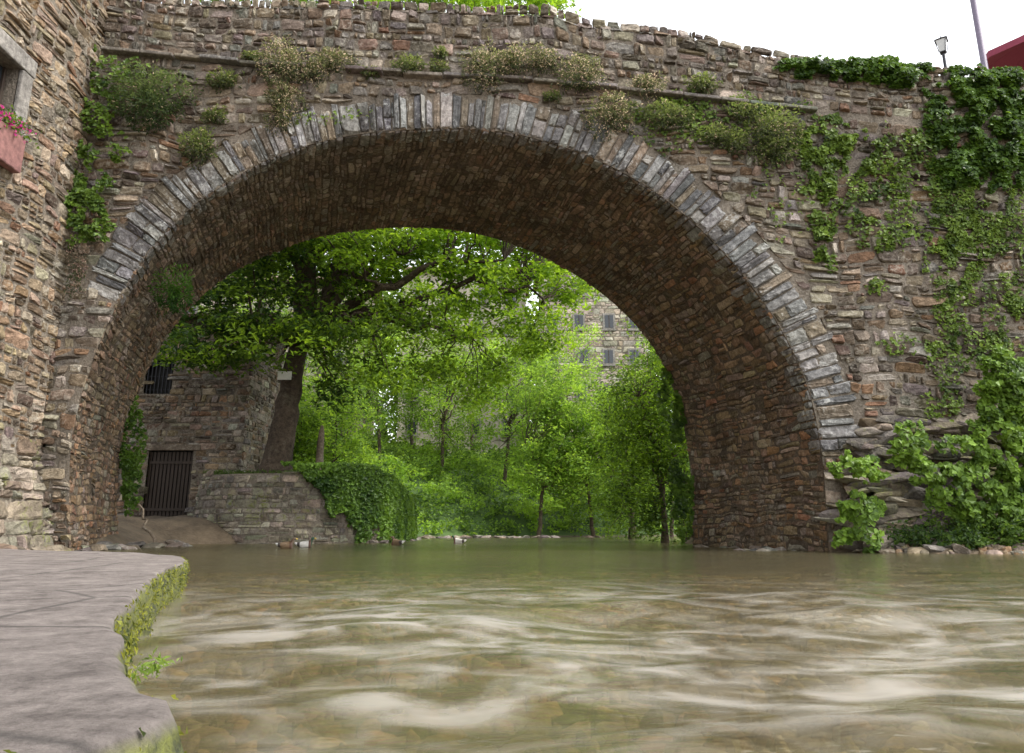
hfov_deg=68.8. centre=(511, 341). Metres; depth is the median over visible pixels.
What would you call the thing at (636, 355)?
window pane
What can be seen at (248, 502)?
wall stones
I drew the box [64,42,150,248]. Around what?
ivy
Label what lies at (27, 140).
window sill
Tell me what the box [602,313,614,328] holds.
window frame
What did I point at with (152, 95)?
wall shrub
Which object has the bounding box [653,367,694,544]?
ivy
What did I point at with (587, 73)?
wall shrub
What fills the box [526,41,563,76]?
wall shrub
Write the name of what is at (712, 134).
wall shrub
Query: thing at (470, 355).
alder tree
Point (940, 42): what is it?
street lamp
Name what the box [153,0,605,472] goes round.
chestnut tree
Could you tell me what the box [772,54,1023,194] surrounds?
ivy
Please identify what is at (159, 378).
window bar
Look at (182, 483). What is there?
gate plank
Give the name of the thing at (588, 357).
window frame
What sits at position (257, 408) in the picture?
stone wall
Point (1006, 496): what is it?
bramble bush
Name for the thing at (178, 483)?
gate plank
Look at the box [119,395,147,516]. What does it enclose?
ivy
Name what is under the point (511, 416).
alder tree
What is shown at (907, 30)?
sky
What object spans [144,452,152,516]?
gate plank
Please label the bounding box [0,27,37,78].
window lintel
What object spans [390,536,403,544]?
duck
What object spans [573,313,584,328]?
window frame
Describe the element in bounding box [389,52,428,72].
wall shrub
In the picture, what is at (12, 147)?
planter
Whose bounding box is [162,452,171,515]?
gate plank
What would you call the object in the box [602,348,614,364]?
window frame
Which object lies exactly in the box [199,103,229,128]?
wall shrub
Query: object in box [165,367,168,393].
window bar
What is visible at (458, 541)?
duck
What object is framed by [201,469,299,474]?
platform grass
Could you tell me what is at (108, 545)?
bank rocks
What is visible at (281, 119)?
wall shrub
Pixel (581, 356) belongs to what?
window pane
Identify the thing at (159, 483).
gate plank
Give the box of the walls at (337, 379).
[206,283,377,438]
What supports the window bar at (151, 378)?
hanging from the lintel
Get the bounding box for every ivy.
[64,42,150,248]
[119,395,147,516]
[280,460,417,543]
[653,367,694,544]
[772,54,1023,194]
[788,112,951,273]
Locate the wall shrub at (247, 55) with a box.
[236,49,262,60]
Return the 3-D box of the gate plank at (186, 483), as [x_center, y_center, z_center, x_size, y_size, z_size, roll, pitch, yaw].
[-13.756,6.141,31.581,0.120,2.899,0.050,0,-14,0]
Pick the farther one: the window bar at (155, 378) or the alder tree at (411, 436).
the alder tree at (411, 436)
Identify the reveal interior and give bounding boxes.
[146,451,193,516]
[147,359,173,393]
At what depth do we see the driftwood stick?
22.86 m
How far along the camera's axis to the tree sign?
29.97 m
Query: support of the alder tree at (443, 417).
on the ground at (189, 529)
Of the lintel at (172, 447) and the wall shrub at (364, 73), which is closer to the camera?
the wall shrub at (364, 73)
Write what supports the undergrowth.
on the ground at (189, 529)
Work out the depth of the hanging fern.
20.19 m
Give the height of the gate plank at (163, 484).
2.899 m
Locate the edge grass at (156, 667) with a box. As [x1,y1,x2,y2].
[131,645,182,682]
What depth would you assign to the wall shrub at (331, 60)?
20.28 m
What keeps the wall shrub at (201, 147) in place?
attached to the stone bridge
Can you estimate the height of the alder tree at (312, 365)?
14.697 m
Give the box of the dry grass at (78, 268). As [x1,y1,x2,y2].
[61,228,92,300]
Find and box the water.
[104,536,1023,752]
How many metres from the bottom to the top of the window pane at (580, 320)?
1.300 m
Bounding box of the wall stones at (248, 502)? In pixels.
[193,470,390,551]
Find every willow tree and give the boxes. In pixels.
[578,386,673,548]
[581,347,690,544]
[595,315,691,539]
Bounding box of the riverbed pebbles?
[136,528,1023,752]
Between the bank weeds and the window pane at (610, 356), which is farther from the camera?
the window pane at (610, 356)
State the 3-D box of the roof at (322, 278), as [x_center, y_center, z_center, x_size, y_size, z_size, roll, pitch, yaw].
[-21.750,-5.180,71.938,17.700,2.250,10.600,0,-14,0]
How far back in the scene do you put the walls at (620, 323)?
74.36 m
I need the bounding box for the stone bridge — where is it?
[40,0,1023,553]
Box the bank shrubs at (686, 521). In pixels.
[674,497,692,536]
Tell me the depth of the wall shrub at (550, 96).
20.06 m
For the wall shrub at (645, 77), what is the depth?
20.06 m
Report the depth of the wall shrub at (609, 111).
19.77 m
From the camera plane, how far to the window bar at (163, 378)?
32.62 m
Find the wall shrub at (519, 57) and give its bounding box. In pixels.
[497,40,540,86]
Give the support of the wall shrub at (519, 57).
attached to the stone bridge
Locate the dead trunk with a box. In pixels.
[315,425,323,469]
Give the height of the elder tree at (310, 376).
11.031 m
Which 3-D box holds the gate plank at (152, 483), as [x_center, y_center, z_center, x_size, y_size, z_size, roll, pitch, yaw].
[-15.209,6.141,31.581,0.120,2.899,0.050,0,-14,0]
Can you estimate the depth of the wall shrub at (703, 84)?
20.12 m
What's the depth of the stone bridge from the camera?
20.16 m
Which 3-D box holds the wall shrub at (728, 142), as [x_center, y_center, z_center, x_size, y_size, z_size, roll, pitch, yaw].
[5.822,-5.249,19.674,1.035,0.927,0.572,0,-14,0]
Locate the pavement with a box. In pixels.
[0,549,187,752]
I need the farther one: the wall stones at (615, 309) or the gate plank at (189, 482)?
the wall stones at (615, 309)
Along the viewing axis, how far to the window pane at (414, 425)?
78.00 m
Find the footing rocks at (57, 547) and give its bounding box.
[0,543,71,550]
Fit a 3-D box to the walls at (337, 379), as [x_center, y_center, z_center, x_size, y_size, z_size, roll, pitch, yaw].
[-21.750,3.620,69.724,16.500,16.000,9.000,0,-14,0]
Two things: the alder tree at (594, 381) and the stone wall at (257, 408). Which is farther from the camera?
the alder tree at (594, 381)
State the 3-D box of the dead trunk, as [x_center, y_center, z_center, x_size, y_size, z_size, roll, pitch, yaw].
[-7.919,4.500,30.826,0.373,2.080,0.385,-4,-15,15]
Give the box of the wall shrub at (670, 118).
[635,97,697,136]
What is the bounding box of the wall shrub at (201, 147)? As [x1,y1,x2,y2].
[176,126,220,170]
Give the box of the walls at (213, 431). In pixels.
[117,319,283,516]
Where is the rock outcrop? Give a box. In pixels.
[814,413,1022,549]
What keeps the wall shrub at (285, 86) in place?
attached to the stone bridge
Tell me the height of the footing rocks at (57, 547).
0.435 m
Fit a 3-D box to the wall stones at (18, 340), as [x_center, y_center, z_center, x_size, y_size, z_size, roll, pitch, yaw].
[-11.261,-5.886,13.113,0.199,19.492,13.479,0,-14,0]
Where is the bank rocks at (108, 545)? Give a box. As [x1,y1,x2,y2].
[75,526,1023,579]
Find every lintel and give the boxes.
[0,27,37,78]
[144,444,200,450]
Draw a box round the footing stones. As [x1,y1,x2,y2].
[0,434,60,548]
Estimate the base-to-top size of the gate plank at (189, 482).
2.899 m
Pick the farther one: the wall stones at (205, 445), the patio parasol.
the wall stones at (205, 445)
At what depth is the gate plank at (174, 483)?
31.58 m
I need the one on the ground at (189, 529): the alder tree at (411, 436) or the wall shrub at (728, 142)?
the alder tree at (411, 436)
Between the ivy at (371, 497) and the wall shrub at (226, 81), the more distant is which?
the ivy at (371, 497)
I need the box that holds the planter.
[0,104,41,172]
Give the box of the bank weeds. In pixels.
[883,504,1023,549]
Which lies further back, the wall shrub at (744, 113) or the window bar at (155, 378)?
the window bar at (155, 378)
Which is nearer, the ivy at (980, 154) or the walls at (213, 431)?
the ivy at (980, 154)
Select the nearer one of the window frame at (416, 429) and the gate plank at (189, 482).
the gate plank at (189, 482)
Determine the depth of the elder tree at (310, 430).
39.40 m
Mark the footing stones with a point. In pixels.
(30, 509)
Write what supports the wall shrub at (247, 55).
attached to the stone bridge
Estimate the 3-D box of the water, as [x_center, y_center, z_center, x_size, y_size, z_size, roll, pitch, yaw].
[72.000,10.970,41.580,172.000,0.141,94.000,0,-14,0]
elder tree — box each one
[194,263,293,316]
[266,308,334,438]
[293,384,354,471]
[296,368,399,470]
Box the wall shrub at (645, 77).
[625,70,668,102]
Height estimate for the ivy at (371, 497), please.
3.057 m
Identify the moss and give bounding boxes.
[3,553,189,752]
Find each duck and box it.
[275,537,297,547]
[295,537,315,547]
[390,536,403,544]
[451,535,465,543]
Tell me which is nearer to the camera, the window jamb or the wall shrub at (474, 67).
the window jamb
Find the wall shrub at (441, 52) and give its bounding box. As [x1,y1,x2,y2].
[431,45,448,59]
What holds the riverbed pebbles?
on the ground at (189, 529)
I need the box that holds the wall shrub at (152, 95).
[105,56,203,134]
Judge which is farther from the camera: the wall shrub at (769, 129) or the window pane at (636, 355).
the window pane at (636, 355)
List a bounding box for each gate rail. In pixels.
[144,508,185,510]
[149,461,192,463]
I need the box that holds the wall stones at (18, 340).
[0,0,108,460]
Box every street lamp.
[934,36,948,66]
[970,0,988,70]
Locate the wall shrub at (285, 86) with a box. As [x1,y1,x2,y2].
[259,74,308,117]
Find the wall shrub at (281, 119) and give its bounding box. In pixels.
[263,100,300,136]
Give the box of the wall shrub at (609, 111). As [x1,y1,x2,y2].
[578,89,649,143]
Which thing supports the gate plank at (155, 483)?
on the ground at (189, 529)
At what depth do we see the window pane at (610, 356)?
73.70 m
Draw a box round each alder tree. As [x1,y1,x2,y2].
[305,284,398,438]
[336,326,425,458]
[371,279,458,453]
[391,319,487,474]
[412,301,511,449]
[455,325,567,486]
[495,352,598,542]
[509,305,606,472]
[521,351,637,544]
[570,368,667,544]
[620,338,689,543]
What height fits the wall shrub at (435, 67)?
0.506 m
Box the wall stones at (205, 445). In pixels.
[117,320,252,515]
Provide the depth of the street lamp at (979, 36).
24.08 m
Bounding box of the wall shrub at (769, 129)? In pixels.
[742,100,805,158]
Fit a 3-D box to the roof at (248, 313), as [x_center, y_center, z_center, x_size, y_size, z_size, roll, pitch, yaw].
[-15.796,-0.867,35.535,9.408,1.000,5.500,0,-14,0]
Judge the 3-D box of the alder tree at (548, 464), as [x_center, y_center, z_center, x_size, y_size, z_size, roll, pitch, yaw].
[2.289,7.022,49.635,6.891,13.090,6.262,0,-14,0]
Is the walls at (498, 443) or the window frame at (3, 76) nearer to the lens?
the window frame at (3, 76)
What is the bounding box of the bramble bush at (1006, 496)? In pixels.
[826,344,1023,561]
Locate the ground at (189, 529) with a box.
[89,445,1023,752]
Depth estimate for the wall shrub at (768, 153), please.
19.58 m
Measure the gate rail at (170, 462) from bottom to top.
0.120 m
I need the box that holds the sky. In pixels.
[161,0,1023,442]
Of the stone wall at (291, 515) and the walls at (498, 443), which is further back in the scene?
the walls at (498, 443)
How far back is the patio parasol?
25.81 m
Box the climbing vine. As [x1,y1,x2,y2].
[296,87,1023,438]
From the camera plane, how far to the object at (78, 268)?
18.66 m
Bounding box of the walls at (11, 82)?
[0,0,106,443]
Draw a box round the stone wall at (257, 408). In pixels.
[238,328,285,472]
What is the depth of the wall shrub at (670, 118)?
19.80 m
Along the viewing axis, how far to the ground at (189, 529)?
26.24 m
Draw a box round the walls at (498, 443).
[397,272,525,452]
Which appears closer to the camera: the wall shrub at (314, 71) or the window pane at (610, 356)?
the wall shrub at (314, 71)
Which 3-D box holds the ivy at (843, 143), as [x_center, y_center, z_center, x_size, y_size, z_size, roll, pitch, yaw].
[9.439,-3.933,19.381,4.533,4.584,0.345,0,-14,0]
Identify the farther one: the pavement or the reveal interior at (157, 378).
the reveal interior at (157, 378)
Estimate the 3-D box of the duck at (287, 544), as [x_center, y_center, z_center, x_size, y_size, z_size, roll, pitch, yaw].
[-6.159,5.525,20.443,0.600,0.311,0.222,1,-14,-6]
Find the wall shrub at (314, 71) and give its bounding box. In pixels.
[291,57,334,90]
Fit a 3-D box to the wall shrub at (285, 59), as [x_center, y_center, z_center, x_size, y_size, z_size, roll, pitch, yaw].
[-6.169,-7.557,20.072,1.812,1.888,0.907,0,-14,0]
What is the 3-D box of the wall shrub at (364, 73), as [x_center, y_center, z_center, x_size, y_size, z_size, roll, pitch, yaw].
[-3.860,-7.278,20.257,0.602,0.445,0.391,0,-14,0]
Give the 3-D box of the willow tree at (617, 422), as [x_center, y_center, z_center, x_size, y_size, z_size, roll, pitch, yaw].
[7.410,3.282,33.152,7.240,11.878,5.963,0,-14,0]
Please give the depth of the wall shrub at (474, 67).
20.09 m
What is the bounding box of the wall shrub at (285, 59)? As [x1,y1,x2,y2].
[253,31,313,92]
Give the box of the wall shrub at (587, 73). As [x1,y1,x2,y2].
[549,51,609,95]
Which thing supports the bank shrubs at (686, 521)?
on the ground at (189, 529)
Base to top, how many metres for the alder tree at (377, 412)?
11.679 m
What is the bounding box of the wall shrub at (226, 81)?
[202,66,244,93]
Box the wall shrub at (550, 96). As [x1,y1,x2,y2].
[542,89,562,102]
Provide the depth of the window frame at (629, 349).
73.84 m
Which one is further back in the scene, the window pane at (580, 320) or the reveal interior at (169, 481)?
the window pane at (580, 320)
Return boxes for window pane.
[408,422,415,433]
[575,315,582,327]
[579,350,587,362]
[604,350,612,362]
[605,315,612,327]
[630,350,638,362]
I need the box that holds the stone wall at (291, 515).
[195,473,404,556]
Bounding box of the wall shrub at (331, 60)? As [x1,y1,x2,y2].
[306,45,361,73]
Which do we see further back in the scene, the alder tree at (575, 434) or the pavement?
the alder tree at (575, 434)
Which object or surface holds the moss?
on the pavement
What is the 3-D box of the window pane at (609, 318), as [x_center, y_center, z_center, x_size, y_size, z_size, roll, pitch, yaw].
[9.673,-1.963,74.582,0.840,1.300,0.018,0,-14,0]
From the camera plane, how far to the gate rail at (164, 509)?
31.29 m
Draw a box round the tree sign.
[277,371,293,379]
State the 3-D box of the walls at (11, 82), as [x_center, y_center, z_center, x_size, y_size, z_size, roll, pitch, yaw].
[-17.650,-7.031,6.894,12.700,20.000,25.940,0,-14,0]
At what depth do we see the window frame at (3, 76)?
17.04 m
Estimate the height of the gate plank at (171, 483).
2.899 m
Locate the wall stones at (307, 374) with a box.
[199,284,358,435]
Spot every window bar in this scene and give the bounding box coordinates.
[145,367,149,393]
[149,359,153,393]
[153,360,157,393]
[157,359,161,393]
[161,358,165,393]
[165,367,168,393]
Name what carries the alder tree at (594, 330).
on the ground at (189, 529)
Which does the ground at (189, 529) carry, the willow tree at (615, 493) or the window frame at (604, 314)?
the willow tree at (615, 493)
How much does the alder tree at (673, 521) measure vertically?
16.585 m
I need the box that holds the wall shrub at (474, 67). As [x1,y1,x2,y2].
[457,35,513,95]
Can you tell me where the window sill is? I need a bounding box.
[0,114,28,142]
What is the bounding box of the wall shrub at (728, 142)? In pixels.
[714,126,752,159]
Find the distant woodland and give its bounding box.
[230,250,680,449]
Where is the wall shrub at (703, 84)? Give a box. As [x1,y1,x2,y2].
[681,71,723,93]
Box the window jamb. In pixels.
[11,70,32,132]
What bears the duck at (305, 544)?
on the water
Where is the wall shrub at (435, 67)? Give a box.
[429,58,449,73]
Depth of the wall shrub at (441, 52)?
20.38 m
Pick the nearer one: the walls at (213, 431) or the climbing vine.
the climbing vine
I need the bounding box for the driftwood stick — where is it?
[138,503,156,542]
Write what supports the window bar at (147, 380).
hanging from the lintel
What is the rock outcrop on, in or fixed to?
on the ground at (189, 529)
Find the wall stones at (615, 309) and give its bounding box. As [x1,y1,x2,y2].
[536,262,648,458]
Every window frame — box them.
[0,67,7,103]
[406,420,417,434]
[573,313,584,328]
[577,348,589,364]
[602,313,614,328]
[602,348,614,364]
[628,348,640,364]
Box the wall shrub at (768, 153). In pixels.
[748,133,802,168]
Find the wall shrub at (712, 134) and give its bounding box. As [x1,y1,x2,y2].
[691,122,735,148]
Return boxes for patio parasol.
[977,35,1023,70]
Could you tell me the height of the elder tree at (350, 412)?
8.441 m
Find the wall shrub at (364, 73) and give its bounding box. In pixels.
[360,65,380,79]
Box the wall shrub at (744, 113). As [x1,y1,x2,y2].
[722,100,759,125]
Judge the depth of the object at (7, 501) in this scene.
16.68 m
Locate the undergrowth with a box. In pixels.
[143,425,688,536]
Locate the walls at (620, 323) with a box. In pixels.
[538,262,649,447]
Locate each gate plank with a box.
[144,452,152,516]
[147,452,156,515]
[151,452,160,515]
[155,452,164,515]
[158,452,167,515]
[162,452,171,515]
[166,452,175,516]
[170,452,179,516]
[174,452,183,515]
[178,452,186,515]
[182,452,190,514]
[185,452,193,514]
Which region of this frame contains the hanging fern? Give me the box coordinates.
[146,262,197,317]

